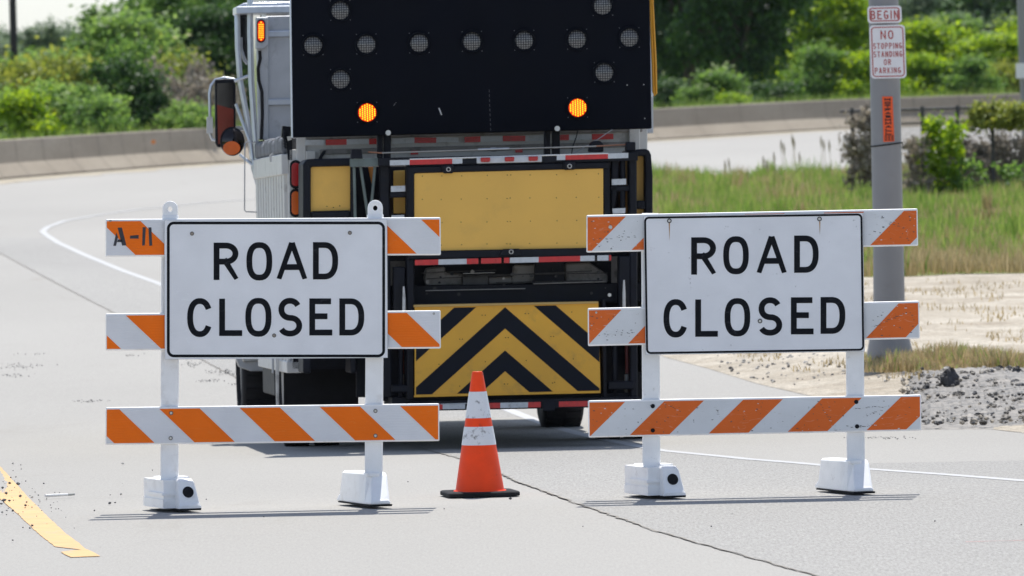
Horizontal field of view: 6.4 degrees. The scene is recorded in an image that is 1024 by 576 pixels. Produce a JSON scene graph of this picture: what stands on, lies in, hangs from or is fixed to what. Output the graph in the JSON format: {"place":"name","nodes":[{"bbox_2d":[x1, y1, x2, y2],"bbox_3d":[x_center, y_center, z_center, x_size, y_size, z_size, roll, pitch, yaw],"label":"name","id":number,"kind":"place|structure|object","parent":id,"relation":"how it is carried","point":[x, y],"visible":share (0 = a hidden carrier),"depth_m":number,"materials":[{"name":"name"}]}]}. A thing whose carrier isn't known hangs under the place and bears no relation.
{"place":"outdoors","nodes":[
{"label":"outdoors","id":0,"kind":"place"},
{"bbox_2d":[0,0,865,47],"label":"sky","id":1,"kind":"structure","parent":0,"point":[28,11],"materials":[{"name":"white"}]},
{"bbox_2d":[236,46,750,122],"bbox_3d":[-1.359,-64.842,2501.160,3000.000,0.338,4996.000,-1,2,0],"label":"ground","id":2,"kind":"structure","parent":0,"point":[710,69],"depth_m":702.06,"materials":[{"name":"green plant"}]},
{"bbox_2d":[0,30,9,56],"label":"pale tree","id":3,"kind":"object","parent":2,"relation":"on","point":[6,40],"depth_m":345.07,"materials":[{"name":"green plant"}]},
{"bbox_2d":[0,77,18,139],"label":"green bush","id":4,"kind":"object","parent":2,"relation":"on","point":[5,88],"visible":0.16,"depth_m":215.41,"materials":[{"name":"green plant"}]},
{"bbox_2d":[0,36,23,56],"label":"pale tree","id":5,"kind":"object","parent":2,"relation":"on","point":[2,48],"visible":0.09,"depth_m":334.52,"materials":[{"name":"green plant"}]},
{"bbox_2d":[0,22,25,41],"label":"pale tree","id":6,"kind":"object","parent":2,"relation":"on","point":[3,34],"visible":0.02,"depth_m":349.65,"materials":[{"name":"green plant"}]},
{"bbox_2d":[9,0,17,61],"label":"utility pole","id":7,"kind":"object","parent":2,"relation":"on","point":[13,26],"depth_m":249.81,"materials":[{"name":"black metal"}]},
{"bbox_2d":[6,20,56,49],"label":"pale tree","id":8,"kind":"object","parent":2,"relation":"on","point":[19,33],"depth_m":337.71,"materials":[{"name":"green plant"}]},
{"bbox_2d":[0,46,66,70],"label":"leafy tree","id":9,"kind":"object","parent":2,"relation":"on","point":[22,60],"visible":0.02,"depth_m":249.65,"materials":[{"name":"green plant"}]},
{"bbox_2d":[0,45,67,63],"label":"leafy tree","id":10,"kind":"object","parent":2,"relation":"on","point":[28,50],"visible":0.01,"depth_m":274.65,"materials":[{"name":"green plant"}]},
{"bbox_2d":[0,81,72,139],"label":"bright bush","id":11,"kind":"object","parent":2,"relation":"on","point":[23,112],"visible":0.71,"depth_m":207.44,"materials":[{"name":"green plant"}]},
{"bbox_2d":[0,40,73,122],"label":"yellow bush","id":12,"kind":"object","parent":2,"relation":"on","point":[22,71],"visible":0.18,"depth_m":221.53,"materials":[{"name":"green plant"}]},
{"bbox_2d":[17,14,78,52],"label":"pale tree","id":13,"kind":"object","parent":2,"relation":"on","point":[50,35],"visible":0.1,"depth_m":329.68,"materials":[{"name":"green plant"}]},
{"bbox_2d":[21,45,91,65],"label":"leafy tree","id":14,"kind":"object","parent":2,"relation":"on","point":[65,53],"depth_m":261.95,"materials":[{"name":"green plant"}]},
{"bbox_2d":[0,34,114,118],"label":"yellow bush","id":15,"kind":"object","parent":2,"relation":"on","point":[72,72],"visible":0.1,"depth_m":225.71,"materials":[{"name":"green plant"}]},
{"bbox_2d":[49,25,88,55],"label":"leafy tree","id":16,"kind":"object","parent":2,"relation":"on","point":[73,35],"visible":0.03,"depth_m":299.40,"materials":[{"name":"green plant"}]},
{"bbox_2d":[54,18,83,46],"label":"pale tree","id":17,"kind":"object","parent":2,"relation":"on","point":[68,25],"visible":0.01,"depth_m":341.60,"materials":[{"name":"green plant"}]},
{"bbox_2d":[8,72,132,138],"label":"green bush","id":18,"kind":"object","parent":2,"relation":"on","point":[61,96],"visible":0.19,"depth_m":209.75,"materials":[{"name":"green plant"}]},
{"bbox_2d":[54,34,106,61],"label":"leafy tree","id":19,"kind":"object","parent":2,"relation":"on","point":[81,47],"visible":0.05,"depth_m":269.28,"materials":[{"name":"green plant"}]},
{"bbox_2d":[49,15,113,56],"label":"pale tree","id":20,"kind":"object","parent":2,"relation":"on","point":[78,27],"visible":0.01,"depth_m":319.47,"materials":[{"name":"green plant"}]},
{"bbox_2d":[55,0,141,55],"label":"leafy tree","id":21,"kind":"object","parent":2,"relation":"on","point":[83,18],"visible":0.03,"depth_m":299.80,"materials":[{"name":"green plant"}]},
{"bbox_2d":[59,92,142,135],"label":"green bush","id":22,"kind":"object","parent":2,"relation":"on","point":[88,113],"visible":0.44,"depth_m":206.69,"materials":[{"name":"green plant"}]},
{"bbox_2d":[68,51,177,131],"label":"dark bush","id":23,"kind":"object","parent":2,"relation":"on","point":[141,88],"visible":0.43,"depth_m":213.64,"materials":[{"name":"green plant"}]},
{"bbox_2d":[73,30,182,128],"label":"green bush","id":24,"kind":"object","parent":2,"relation":"on","point":[138,49],"visible":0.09,"depth_m":217.86,"materials":[{"name":"green plant"}]},
{"bbox_2d":[68,0,192,100],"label":"leafy tree","id":25,"kind":"object","parent":2,"relation":"on","point":[147,27],"visible":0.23,"depth_m":254.55,"materials":[{"name":"green plant"}]},
{"bbox_2d":[124,50,214,129],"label":"grey bush","id":26,"kind":"object","parent":2,"relation":"on","point":[192,92],"visible":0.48,"depth_m":214.87,"materials":[{"name":"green plant"}]},
{"bbox_2d":[106,0,249,125],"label":"leafy tree","id":27,"kind":"object","parent":2,"relation":"on","point":[199,2],"depth_m":284.20,"materials":[{"name":"green plant"}]},
{"bbox_2d":[121,32,236,119],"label":"yellow bush","id":28,"kind":"object","parent":2,"relation":"on","point":[177,67],"visible":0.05,"depth_m":223.58,"materials":[{"name":"green plant"}]},
{"bbox_2d":[120,0,245,126],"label":"leafy tree","id":29,"kind":"object","parent":2,"relation":"on","point":[160,5],"visible":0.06,"depth_m":271.33,"materials":[{"name":"green plant"}]},
{"bbox_2d":[152,95,214,129],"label":"green bush","id":30,"kind":"object","parent":2,"relation":"on","point":[185,115],"visible":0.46,"depth_m":206.68,"materials":[{"name":"green plant"}]},
{"bbox_2d":[157,0,249,110],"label":"dark tree","id":31,"kind":"object","parent":2,"relation":"on","point":[207,26],"visible":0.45,"depth_m":261.30,"materials":[{"name":"green plant"}]},
{"bbox_2d":[165,47,250,125],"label":"grey bush","id":32,"kind":"object","parent":2,"relation":"on","point":[190,71],"visible":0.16,"depth_m":216.98,"materials":[{"name":"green plant"}]},
{"bbox_2d":[0,93,1020,179],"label":"concrete barrier","id":33,"kind":"object","parent":2,"relation":"on","point":[45,156],"visible":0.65,"depth_m":206.48,"materials":[{"name":"grey concrete"}]},
{"bbox_2d":[653,75,693,107],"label":"dark bush","id":34,"kind":"object","parent":2,"relation":"on","point":[666,92],"visible":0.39,"depth_m":267.44,"materials":[{"name":"green plant"}]},
{"bbox_2d":[668,99,708,105],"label":"dark bush","id":35,"kind":"object","parent":2,"relation":"on","point":[678,103],"visible":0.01,"depth_m":266.06,"materials":[{"name":"green plant"}]},
{"bbox_2d":[654,0,730,89],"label":"dark tree","id":36,"kind":"object","parent":2,"relation":"on","point":[682,65],"visible":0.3,"depth_m":290.45,"materials":[{"name":"green plant"}]},
{"bbox_2d":[656,6,728,91],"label":"leafy tree","id":37,"kind":"object","parent":2,"relation":"on","point":[658,68],"depth_m":300.10,"materials":[{"name":"green plant"}]},
{"bbox_2d":[670,65,755,106],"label":"green bush","id":38,"kind":"object","parent":2,"relation":"on","point":[726,82],"visible":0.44,"depth_m":261.56,"materials":[{"name":"green plant"}]},
{"bbox_2d":[710,89,753,104],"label":"bright bush","id":39,"kind":"object","parent":2,"relation":"on","point":[737,97],"visible":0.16,"depth_m":255.90,"materials":[{"name":"green plant"}]},
{"bbox_2d":[658,0,830,95],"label":"dark tree","id":40,"kind":"object","parent":2,"relation":"on","point":[737,25],"visible":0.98,"depth_m":283.28,"materials":[{"name":"green plant"}]},
{"bbox_2d":[742,78,819,102],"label":"dark bush","id":41,"kind":"object","parent":2,"relation":"on","point":[779,87],"visible":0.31,"depth_m":267.42,"materials":[{"name":"green plant"}]},
{"bbox_2d":[722,7,868,94],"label":"leafy tree","id":42,"kind":"object","parent":2,"relation":"on","point":[786,46],"visible":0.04,"depth_m":304.62,"materials":[{"name":"green plant"}]},
{"bbox_2d":[778,38,857,100],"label":"green bush","id":43,"kind":"object","parent":2,"relation":"on","point":[816,80],"visible":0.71,"depth_m":271.43,"materials":[{"name":"green plant"}]},
{"bbox_2d":[777,5,867,53],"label":"pale tree","id":44,"kind":"object","parent":2,"relation":"on","point":[808,30],"depth_m":344.92,"materials":[{"name":"green plant"}]},
{"bbox_2d":[753,0,906,98],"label":"bright tree","id":45,"kind":"object","parent":2,"relation":"on","point":[849,28],"visible":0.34,"depth_m":290.39,"materials":[{"name":"green plant"}]},
{"bbox_2d":[814,44,906,100],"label":"bright bush","id":46,"kind":"object","parent":2,"relation":"on","point":[855,78],"visible":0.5,"depth_m":271.32,"materials":[{"name":"green plant"}]},
{"bbox_2d":[858,0,993,52],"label":"pale tree","id":47,"kind":"object","parent":2,"relation":"on","point":[923,7],"visible":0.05,"depth_m":344.84,"materials":[{"name":"green plant"}]},
{"bbox_2d":[900,45,972,96],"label":"bright bush","id":48,"kind":"object","parent":2,"relation":"on","point":[920,65],"visible":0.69,"depth_m":271.68,"materials":[{"name":"green plant"}]},
{"bbox_2d":[900,12,991,95],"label":"bright tree","id":49,"kind":"object","parent":2,"relation":"on","point":[924,35],"visible":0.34,"depth_m":293.19,"materials":[{"name":"green plant"}]},
{"bbox_2d":[905,9,1000,66],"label":"leafy tree","id":50,"kind":"object","parent":2,"relation":"on","point":[964,22],"visible":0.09,"depth_m":297.83,"materials":[{"name":"green plant"}]},
{"bbox_2d":[905,0,1014,17],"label":"dark tree","id":51,"kind":"object","parent":2,"relation":"on","point":[950,12],"visible":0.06,"depth_m":359.25,"materials":[{"name":"green plant"}]},
{"bbox_2d":[918,27,1018,95],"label":"bright tree","id":52,"kind":"object","parent":2,"relation":"on","point":[1006,45],"visible":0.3,"depth_m":290.39,"materials":[{"name":"green plant"}]},
{"bbox_2d":[924,51,1013,95],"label":"green bush","id":53,"kind":"object","parent":2,"relation":"on","point":[962,72],"visible":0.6,"depth_m":271.55,"materials":[{"name":"green plant"}]},
{"bbox_2d":[921,0,1016,30],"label":"leafy tree","id":54,"kind":"object","parent":2,"relation":"on","point":[1001,6],"visible":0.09,"depth_m":354.81,"materials":[{"name":"green plant"}]},
{"bbox_2d":[950,0,1016,48],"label":"pale tree","id":55,"kind":"object","parent":2,"relation":"on","point":[976,7],"visible":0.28,"depth_m":354.70,"materials":[{"name":"green plant"}]},
{"bbox_2d":[971,12,1017,37],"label":"bright tree","id":56,"kind":"object","parent":2,"relation":"on","point":[1013,24],"visible":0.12,"depth_m":295.71,"materials":[{"name":"green plant"}]},
{"bbox_2d":[982,50,1019,93],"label":"yellow bush","id":57,"kind":"object","parent":2,"relation":"on","point":[1009,69],"visible":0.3,"depth_m":273.48,"materials":[{"name":"green plant"}]},
{"bbox_2d":[0,86,1019,139],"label":"bank grass","id":58,"kind":"structure","parent":0,"point":[659,105],"depth_m":246.56,"materials":[{"name":"green plant"}]},
{"bbox_2d":[0,126,1023,575],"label":"road","id":59,"kind":"structure","parent":0,"point":[52,436],"depth_m":57.58,"materials":[{"name":"concrete"}]},
{"bbox_2d":[0,467,98,556],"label":"yellow line","id":60,"kind":"object","parent":59,"relation":"on","point":[45,526],"visible":1,"depth_m":49.30,"materials":[{"name":"paint"}]},
{"bbox_2d":[44,493,74,496],"bbox_3d":[-2.578,1.181,52.094,0.215,0.018,0.034,-3,2,-41],"label":"broken stick","id":61,"kind":"object","parent":59,"relation":"on","point":[57,495],"visible":1,"depth_m":52.07,"materials":[{"name":"white paint"}]},
{"bbox_2d":[105,200,440,510],"bbox_3d":[-1.309,0.354,50.199,1.865,1.694,0.636,-1,2,0],"label":"road barricade","id":62,"kind":"object","parent":59,"relation":"on","point":[264,288],"visible":1,"depth_m":50.01,"materials":[{"name":"white plastic"}]},
{"bbox_2d":[207,0,656,446],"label":"road works truck","id":63,"kind":"object","parent":59,"relation":"on","point":[505,141],"visible":0.77,"depth_m":61.54,"materials":[{"name":"black metal"}]},
{"bbox_2d":[440,371,519,497],"bbox_3d":[-0.187,0.818,51.196,0.406,0.699,0.408,-1,2,-9],"label":"traffic cone","id":64,"kind":"object","parent":59,"relation":"on","point":[479,473],"visible":1,"depth_m":51.12,"materials":[{"name":"orange plastic"},{"name":"white reflective sheeting"},{"name":"black rubber"}]},
{"bbox_2d":[0,124,960,183],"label":"gutter dirt","id":65,"kind":"structure","parent":59,"relation":"on","point":[7,181],"depth_m":200.34,"materials":[{"name":"beige soil"}]},
{"bbox_2d":[0,353,1021,560],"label":"gravel","id":66,"kind":"structure","parent":59,"relation":"on","point":[18,483],"depth_m":61.53,"materials":[{"name":"grey gravel"}]},
{"bbox_2d":[0,237,1023,575],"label":"lane","id":67,"kind":"structure","parent":59,"relation":"attached to","point":[788,515],"depth_m":50.05,"materials":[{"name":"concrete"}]},
{"bbox_2d":[1,253,818,575],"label":"pavement joint","id":68,"kind":"object","parent":67,"relation":"on","point":[523,483],"visible":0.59,"depth_m":49.55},
{"bbox_2d":[586,209,920,497],"bbox_3d":[1.333,0.354,50.501,1.841,1.566,0.636,-1,2,0],"label":"road barricade","id":69,"kind":"object","parent":67,"relation":"on","point":[754,282],"visible":1,"depth_m":50.31,"materials":[{"name":"white plastic"}]},
{"bbox_2d":[40,198,1023,480],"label":"edge line","id":70,"kind":"object","parent":59,"relation":"on","point":[514,412],"visible":0.6,"depth_m":66.23,"materials":[{"name":"white paint"}]},
{"bbox_2d":[652,154,1023,276],"bbox_3d":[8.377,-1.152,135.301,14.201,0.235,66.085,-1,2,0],"label":"grass verge","id":71,"kind":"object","parent":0,"point":[937,273],"depth_m":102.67,"materials":[{"name":"plant"}]},
{"bbox_2d":[724,134,844,178],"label":"seed stalks","id":72,"kind":"object","parent":71,"relation":"on","point":[793,144],"visible":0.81,"depth_m":161.98,"materials":[{"name":"beige plant"}]},
{"bbox_2d":[837,101,871,189],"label":"grey shrub","id":73,"kind":"object","parent":71,"relation":"on","point":[861,151],"visible":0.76,"depth_m":145.44,"materials":[{"name":"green plant"}]},
{"bbox_2d":[901,134,934,194],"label":"bush","id":74,"kind":"object","parent":71,"relation":"on","point":[914,179],"visible":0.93,"depth_m":145.69,"materials":[{"name":"plant"}]},
{"bbox_2d":[902,132,960,194],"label":"dry brush","id":75,"kind":"object","parent":71,"relation":"on","point":[919,165],"visible":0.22,"depth_m":147.41,"materials":[{"name":"grey plant"}]},
{"bbox_2d":[840,105,1023,192],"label":"chain link fence","id":76,"kind":"object","parent":71,"relation":"on","point":[957,108],"visible":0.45,"depth_m":146.72,"materials":[{"name":"metal"}]},
{"bbox_2d":[963,95,1023,182],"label":"bush","id":77,"kind":"object","parent":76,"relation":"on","point":[1008,118],"visible":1,"depth_m":146.76,"materials":[{"name":"plant"}]},
{"bbox_2d":[911,109,971,196],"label":"bush","id":78,"kind":"object","parent":71,"relation":"on","point":[940,167],"visible":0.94,"depth_m":145.74,"materials":[{"name":"green plant"}]},
{"bbox_2d":[944,153,989,193],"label":"tall weeds","id":79,"kind":"object","parent":71,"relation":"on","point":[979,169],"visible":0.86,"depth_m":145.61,"materials":[{"name":"green plant"}]},
{"bbox_2d":[947,133,1005,186],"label":"dry brush","id":80,"kind":"object","parent":71,"relation":"on","point":[975,148],"visible":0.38,"depth_m":147.90,"materials":[{"name":"grey plant"}]},
{"bbox_2d":[984,130,1023,183],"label":"dry brush","id":81,"kind":"object","parent":71,"relation":"on","point":[1017,148],"visible":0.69,"depth_m":148.16,"materials":[{"name":"grey plant"}]},
{"bbox_2d":[989,160,1023,190],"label":"tall weeds","id":82,"kind":"object","parent":71,"relation":"on","point":[1013,173],"visible":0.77,"depth_m":145.62,"materials":[{"name":"green plant"}]},
{"bbox_2d":[1016,0,1023,150],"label":"signpost","id":83,"kind":"object","parent":71,"relation":"on","point":[1020,64],"visible":0.75,"depth_m":149.88,"materials":[{"name":"grey metal"}]},
{"bbox_2d":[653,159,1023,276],"bbox_3d":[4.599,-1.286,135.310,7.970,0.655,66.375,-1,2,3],"label":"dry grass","id":84,"kind":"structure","parent":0,"point":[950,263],"depth_m":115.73,"materials":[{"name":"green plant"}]},
{"bbox_2d":[662,273,1023,432],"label":"dirt verge","id":85,"kind":"structure","parent":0,"point":[932,333],"depth_m":82.46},
{"bbox_2d":[717,352,1023,424],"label":"rubble","id":86,"kind":"object","parent":85,"relation":"on","point":[984,421],"visible":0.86,"depth_m":69.89,"materials":[{"name":"gravel"}]},
{"bbox_2d":[729,278,1023,380],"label":"dry tufts","id":87,"kind":"object","parent":85,"relation":"on","point":[899,363],"visible":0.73,"depth_m":75.22,"materials":[{"name":"beige plant"}]},
{"bbox_2d":[867,0,911,359],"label":"light pole","id":88,"kind":"object","parent":85,"relation":"on","point":[887,49],"visible":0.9,"depth_m":76.86,"materials":[{"name":"grey metal"}]},
{"bbox_2d":[864,340,1023,371],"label":"green tufts","id":89,"kind":"object","parent":85,"relation":"on","point":[998,363],"visible":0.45,"depth_m":74.97,"materials":[{"name":"green plant"}]},
{"bbox_2d":[908,367,1023,429],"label":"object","id":90,"kind":"structure","parent":85,"relation":"on","point":[954,400],"depth_m":68.46,"materials":[{"name":"grey gravel"}]},
{"bbox_2d":[922,383,929,389],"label":"asphalt lump","id":91,"kind":"object","parent":90,"relation":"on","point":[926,386],"visible":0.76,"depth_m":70.85,"materials":[{"name":"grey asphalt"}]},
{"bbox_2d":[940,367,959,386],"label":"asphalt lump","id":92,"kind":"object","parent":90,"relation":"on","point":[949,376],"visible":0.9,"depth_m":71.27,"materials":[{"name":"grey asphalt"}]},
{"bbox_2d":[1012,366,1022,371],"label":"asphalt lump","id":93,"kind":"object","parent":90,"relation":"on","point":[1017,369],"visible":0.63,"depth_m":72.40,"materials":[{"name":"grey asphalt"}]}
]}

